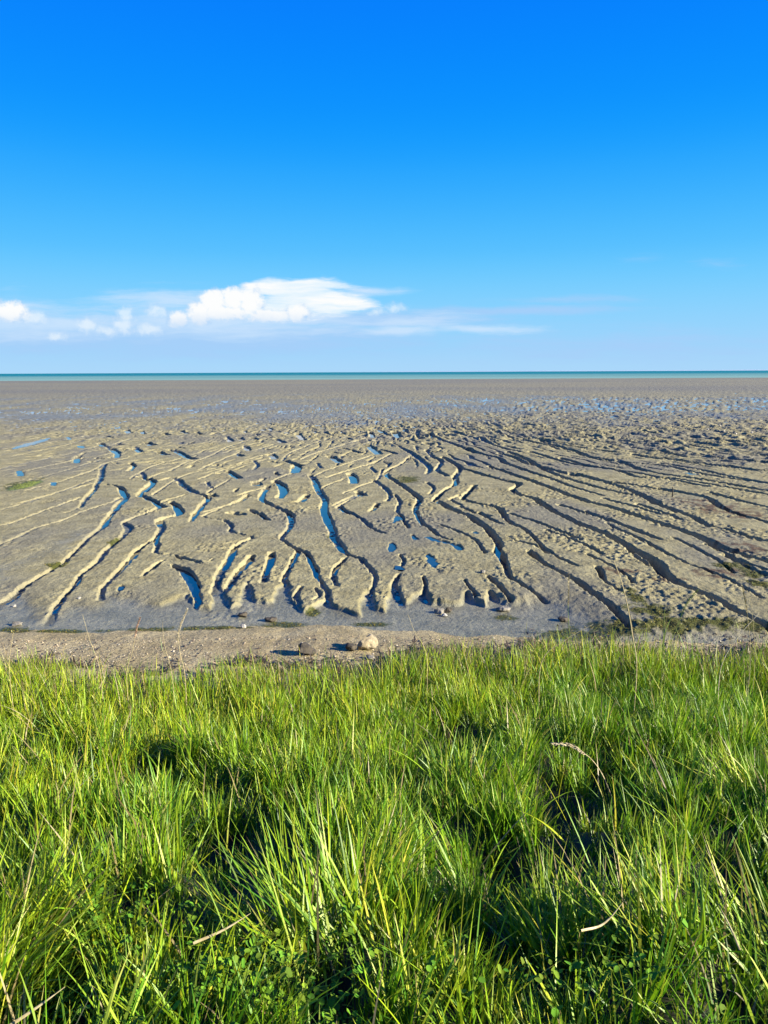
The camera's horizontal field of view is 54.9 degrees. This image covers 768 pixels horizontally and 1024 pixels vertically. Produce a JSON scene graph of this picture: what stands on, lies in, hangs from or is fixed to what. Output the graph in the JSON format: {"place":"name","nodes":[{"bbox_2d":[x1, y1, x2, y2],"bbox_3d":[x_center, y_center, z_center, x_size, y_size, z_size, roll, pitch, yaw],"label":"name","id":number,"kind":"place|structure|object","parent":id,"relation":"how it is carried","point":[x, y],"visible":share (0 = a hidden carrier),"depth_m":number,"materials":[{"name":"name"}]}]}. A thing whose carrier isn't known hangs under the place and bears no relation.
{"place":"outdoors","nodes":[
{"label":"outdoors","id":0,"kind":"place"},
{"bbox_2d":[0,433,663,625],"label":"creek water","id":1,"kind":"structure","parent":0,"point":[191,583],"depth_m":18.53,"materials":[{"name":"blue liquid"}]},
{"bbox_2d":[0,378,767,644],"bbox_3d":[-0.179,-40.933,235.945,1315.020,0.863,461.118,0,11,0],"label":"mud flat","id":2,"kind":"structure","parent":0,"point":[556,501],"depth_m":19.51,"materials":[{"name":"grey soil"}]},
{"bbox_2d":[11,621,22,625],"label":"stone","id":3,"kind":"object","parent":2,"relation":"on","point":[16,623],"visible":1,"depth_m":10.63,"materials":[{"name":"white stone"}]},
{"bbox_2d":[16,471,23,475],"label":"tide pool water","id":4,"kind":"structure","parent":2,"relation":"on","point":[19,473],"depth_m":26.58,"materials":[{"name":"blue liquid"}]},
{"bbox_2d":[6,480,44,490],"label":"weed clump","id":5,"kind":"object","parent":2,"relation":"on","point":[24,485],"visible":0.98,"depth_m":23.30,"materials":[{"name":"green plant"}]},
{"bbox_2d":[13,438,50,448],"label":"tide pool water","id":6,"kind":"structure","parent":2,"relation":"on","point":[31,443],"depth_m":37.91,"materials":[{"name":"blue liquid"}]},
{"bbox_2d":[237,612,247,617],"bbox_3d":[-2.100,1.529,10.977,0.146,0.092,0.109,0,11,0],"label":"stone","id":7,"kind":"object","parent":2,"relation":"on","point":[243,614],"visible":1,"depth_m":10.94,"materials":[{"name":"stone"}]},
{"bbox_2d":[264,616,276,621],"bbox_3d":[-1.654,1.570,10.799,0.191,0.075,0.144,0,11,0],"label":"stone","id":8,"kind":"object","parent":2,"relation":"on","point":[271,619],"visible":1,"depth_m":10.76,"materials":[{"name":"stone"}]},
{"bbox_2d":[0,632,766,705],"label":"shingle","id":9,"kind":"object","parent":2,"relation":"on","point":[266,651],"visible":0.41,"depth_m":9.39,"materials":[{"name":"gravel"}]},
{"bbox_2d":[2,480,767,639],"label":"seaweed","id":10,"kind":"object","parent":2,"relation":"on","point":[717,565],"visible":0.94,"depth_m":10.44,"materials":[{"name":"green plant"}]},
{"bbox_2d":[388,543,395,551],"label":"tide pool water","id":11,"kind":"structure","parent":2,"relation":"on","point":[391,548],"depth_m":14.99,"materials":[{"name":"blue liquid"}]},
{"bbox_2d":[392,516,402,522],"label":"tide pool water","id":12,"kind":"structure","parent":2,"relation":"on","point":[397,518],"depth_m":17.92,"materials":[{"name":"blue liquid"}]},
{"bbox_2d":[395,566,404,569],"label":"tide pool water","id":13,"kind":"structure","parent":2,"relation":"on","point":[398,568],"depth_m":13.34,"materials":[{"name":"blue liquid"}]},
{"bbox_2d":[425,555,437,567],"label":"tide pool water","id":14,"kind":"structure","parent":2,"relation":"on","point":[430,560],"depth_m":13.85,"materials":[{"name":"blue liquid"}]},
{"bbox_2d":[434,608,443,614],"bbox_3d":[0.830,1.490,11.111,0.139,0.099,0.131,5,12,25],"label":"stone","id":15,"kind":"object","parent":2,"relation":"on","point":[439,611],"visible":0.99,"depth_m":11.08,"materials":[{"name":"white stone"}]},
{"bbox_2d":[425,537,461,549],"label":"tide pool water","id":16,"kind":"structure","parent":2,"relation":"on","point":[456,547],"depth_m":15.30,"materials":[{"name":"blue liquid"}]},
{"bbox_2d":[444,607,452,612],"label":"stone","id":17,"kind":"object","parent":2,"relation":"on","point":[448,609],"visible":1,"depth_m":11.12,"materials":[{"name":"stone"}]},
{"bbox_2d":[495,606,510,611],"bbox_3d":[1.815,1.479,11.213,0.204,0.089,0.170,-8,13,-34],"label":"stone","id":18,"kind":"object","parent":2,"relation":"on","point":[504,608],"visible":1,"depth_m":11.18,"materials":[{"name":"white stone"}]},
{"bbox_2d":[558,616,569,621],"bbox_3d":[2.606,1.556,10.728,0.161,0.071,0.129,6,12,30],"label":"stone","id":19,"kind":"object","parent":2,"relation":"on","point":[562,618],"visible":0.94,"depth_m":10.69,"materials":[{"name":"stone"}]},
{"bbox_2d":[0,625,767,1023],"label":"ground","id":20,"kind":"structure","parent":0,"point":[344,986],"depth_m":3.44,"materials":[{"name":"green plant"}]},
{"bbox_2d":[9,636,13,710],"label":"grass stalk","id":21,"kind":"object","parent":20,"relation":"on","point":[9,675],"depth_m":6.47,"materials":[{"name":"plant"}]},
{"bbox_2d":[10,987,64,1023],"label":"dry blade","id":22,"kind":"object","parent":20,"relation":"on","point":[26,1014],"visible":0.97,"depth_m":1.92,"materials":[{"name":"plant"}]},
{"bbox_2d":[83,617,102,699],"bbox_3d":[-2.620,1.397,6.674,0.123,0.983,0.004,0,11,0],"label":"grass stalk","id":23,"kind":"object","parent":20,"relation":"on","point":[98,663],"depth_m":6.67,"materials":[{"name":"plant"}]},
{"bbox_2d":[126,617,140,706],"bbox_3d":[-2.213,1.416,6.577,0.170,1.019,0.028,0,11,0],"label":"grass stalk","id":24,"kind":"object","parent":20,"relation":"on","point":[132,651],"depth_m":6.53,"materials":[{"name":"plant"}]},
{"bbox_2d":[162,623,173,696],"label":"grass stalk","id":25,"kind":"object","parent":20,"relation":"on","point":[169,662],"depth_m":6.67,"materials":[{"name":"plant"}]},
{"bbox_2d":[177,608,187,708],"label":"grass stalk","id":26,"kind":"object","parent":20,"relation":"on","point":[181,622],"depth_m":6.51,"materials":[{"name":"plant"}]},
{"bbox_2d":[193,913,250,943],"bbox_3d":[-0.493,1.270,2.254,0.176,0.058,0.005,-4,11,-19],"label":"dry blade","id":27,"kind":"object","parent":20,"relation":"on","point":[205,938],"visible":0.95,"depth_m":2.25,"materials":[{"name":"plant"}]},
{"bbox_2d":[9,842,767,1023],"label":"clover","id":28,"kind":"object","parent":20,"relation":"on","point":[282,959],"visible":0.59,"depth_m":2.30,"materials":[{"name":"green plant"}]},
{"bbox_2d":[409,618,427,701],"bbox_3d":[0.310,1.411,6.781,0.183,0.984,0.004,0,11,0],"label":"grass stalk","id":29,"kind":"object","parent":20,"relation":"on","point":[427,664],"depth_m":6.78,"materials":[{"name":"plant"}]},
{"bbox_2d":[538,624,592,718],"bbox_3d":[1.585,1.434,6.481,0.456,0.950,0.006,0,11,0],"label":"grass stalk","id":30,"kind":"object","parent":20,"relation":"on","point":[546,653],"depth_m":6.44,"materials":[{"name":"plant"}]},
{"bbox_2d":[567,574,571,685],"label":"grass stalk","id":31,"kind":"object","parent":20,"relation":"on","point":[569,630],"depth_m":6.91,"materials":[{"name":"plant"}]},
{"bbox_2d":[551,742,613,803],"bbox_3d":[1.183,1.562,4.365,0.414,0.443,0.030,0,11,0],"label":"grass stalk","id":32,"kind":"object","parent":20,"relation":"on","point":[568,744],"depth_m":4.33,"materials":[{"name":"plant"}]},
{"bbox_2d":[581,904,621,931],"bbox_3d":[0.666,1.232,2.248,0.157,0.061,0.004,-5,12,-22],"label":"dry blade","id":33,"kind":"object","parent":20,"relation":"on","point":[596,927],"visible":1,"depth_m":2.25,"materials":[{"name":"plant"}]},
{"bbox_2d":[614,562,636,715],"bbox_3d":[2.121,1.144,6.547,0.264,1.470,0.044,0,11,0],"label":"grass stalk","id":34,"kind":"object","parent":20,"relation":"on","point":[632,638],"depth_m":6.52,"materials":[{"name":"plant"}]},
{"bbox_2d":[660,609,671,693],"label":"grass stalk","id":35,"kind":"object","parent":20,"relation":"on","point":[664,634],"depth_m":6.75,"materials":[{"name":"plant"}]},
{"bbox_2d":[663,590,697,700],"bbox_3d":[2.749,1.286,6.862,0.260,1.186,0.030,0,11,0],"label":"grass stalk","id":36,"kind":"object","parent":20,"relation":"on","point":[676,628],"depth_m":6.80,"materials":[{"name":"plant"}]},
{"bbox_2d":[717,902,740,949],"bbox_3d":[1.067,1.280,2.289,0.006,0.124,0.084,-10,14,-41],"label":"dry blade","id":37,"kind":"object","parent":20,"relation":"on","point":[736,941],"visible":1,"depth_m":2.28,"materials":[{"name":"plant"}]},
{"bbox_2d":[718,613,758,697],"bbox_3d":[3.238,1.400,6.782,0.312,0.985,0.006,0,11,0],"label":"grass stalk","id":38,"kind":"object","parent":20,"relation":"on","point":[726,654],"depth_m":6.76,"materials":[{"name":"plant"}]},
{"bbox_2d":[741,584,750,694],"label":"grass stalk","id":39,"kind":"object","parent":20,"relation":"on","point":[744,597],"depth_m":6.91,"materials":[{"name":"plant"}]},
{"bbox_2d":[751,606,754,691],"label":"grass stalk","id":40,"kind":"object","parent":20,"relation":"on","point":[754,647],"depth_m":7.17,"materials":[{"name":"plant"}]},
{"bbox_2d":[0,624,767,712],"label":"beach","id":41,"kind":"structure","parent":0,"point":[281,634],"depth_m":9.57,"materials":[{"name":"beige sand"}]},
{"bbox_2d":[298,642,316,655],"bbox_3d":[-0.930,1.672,8.990,0.226,0.180,0.212,0,11,0],"label":"stone","id":42,"kind":"object","parent":41,"relation":"on","point":[305,648],"visible":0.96,"depth_m":8.94,"materials":[{"name":"grey stone"}]},
{"bbox_2d":[345,643,356,650],"bbox_3d":[-0.413,1.679,9.166,0.122,0.118,0.130,-10,15,-42],"label":"stone","id":43,"kind":"object","parent":41,"relation":"on","point":[350,646],"visible":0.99,"depth_m":9.13,"materials":[{"name":"grey stone"}]},
{"bbox_2d":[357,634,377,649],"bbox_3d":[-0.209,1.632,9.250,0.273,0.223,0.187,-4,11,-21],"label":"boulder","id":44,"kind":"object","parent":41,"relation":"on","point":[369,642],"visible":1,"depth_m":9.18,"materials":[{"name":"beige stone"}]},
{"bbox_2d":[366,655,375,659],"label":"stone","id":45,"kind":"object","parent":41,"relation":"on","point":[369,657],"visible":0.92,"depth_m":8.82,"materials":[{"name":"white stone"}]},
{"bbox_2d":[2,624,767,703],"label":"drift litter","id":46,"kind":"object","parent":41,"relation":"on","point":[311,659],"visible":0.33,"depth_m":8.76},
{"bbox_2d":[0,370,767,380],"bbox_3d":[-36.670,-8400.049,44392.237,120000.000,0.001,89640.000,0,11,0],"label":"sea","id":47,"kind":"structure","parent":0,"point":[376,375],"depth_m":790.59,"materials":[{"name":"liquid"}]},
{"bbox_2d":[0,393,767,433],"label":"shallow water","id":48,"kind":"structure","parent":0,"point":[604,406],"depth_m":65.92,"materials":[{"name":"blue liquid"}]},
{"bbox_2d":[0,0,767,373],"label":"sky","id":49,"kind":"structure","parent":0,"point":[187,186],"materials":[{"name":"blue"}]},
{"bbox_2d":[393,370,752,371],"bbox_3d":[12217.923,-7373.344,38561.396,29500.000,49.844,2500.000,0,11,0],"label":"hills","id":50,"kind":"structure","parent":0,"point":[576,370],"depth_m":37607.99,"materials":[{"name":"blue"}]}
]}

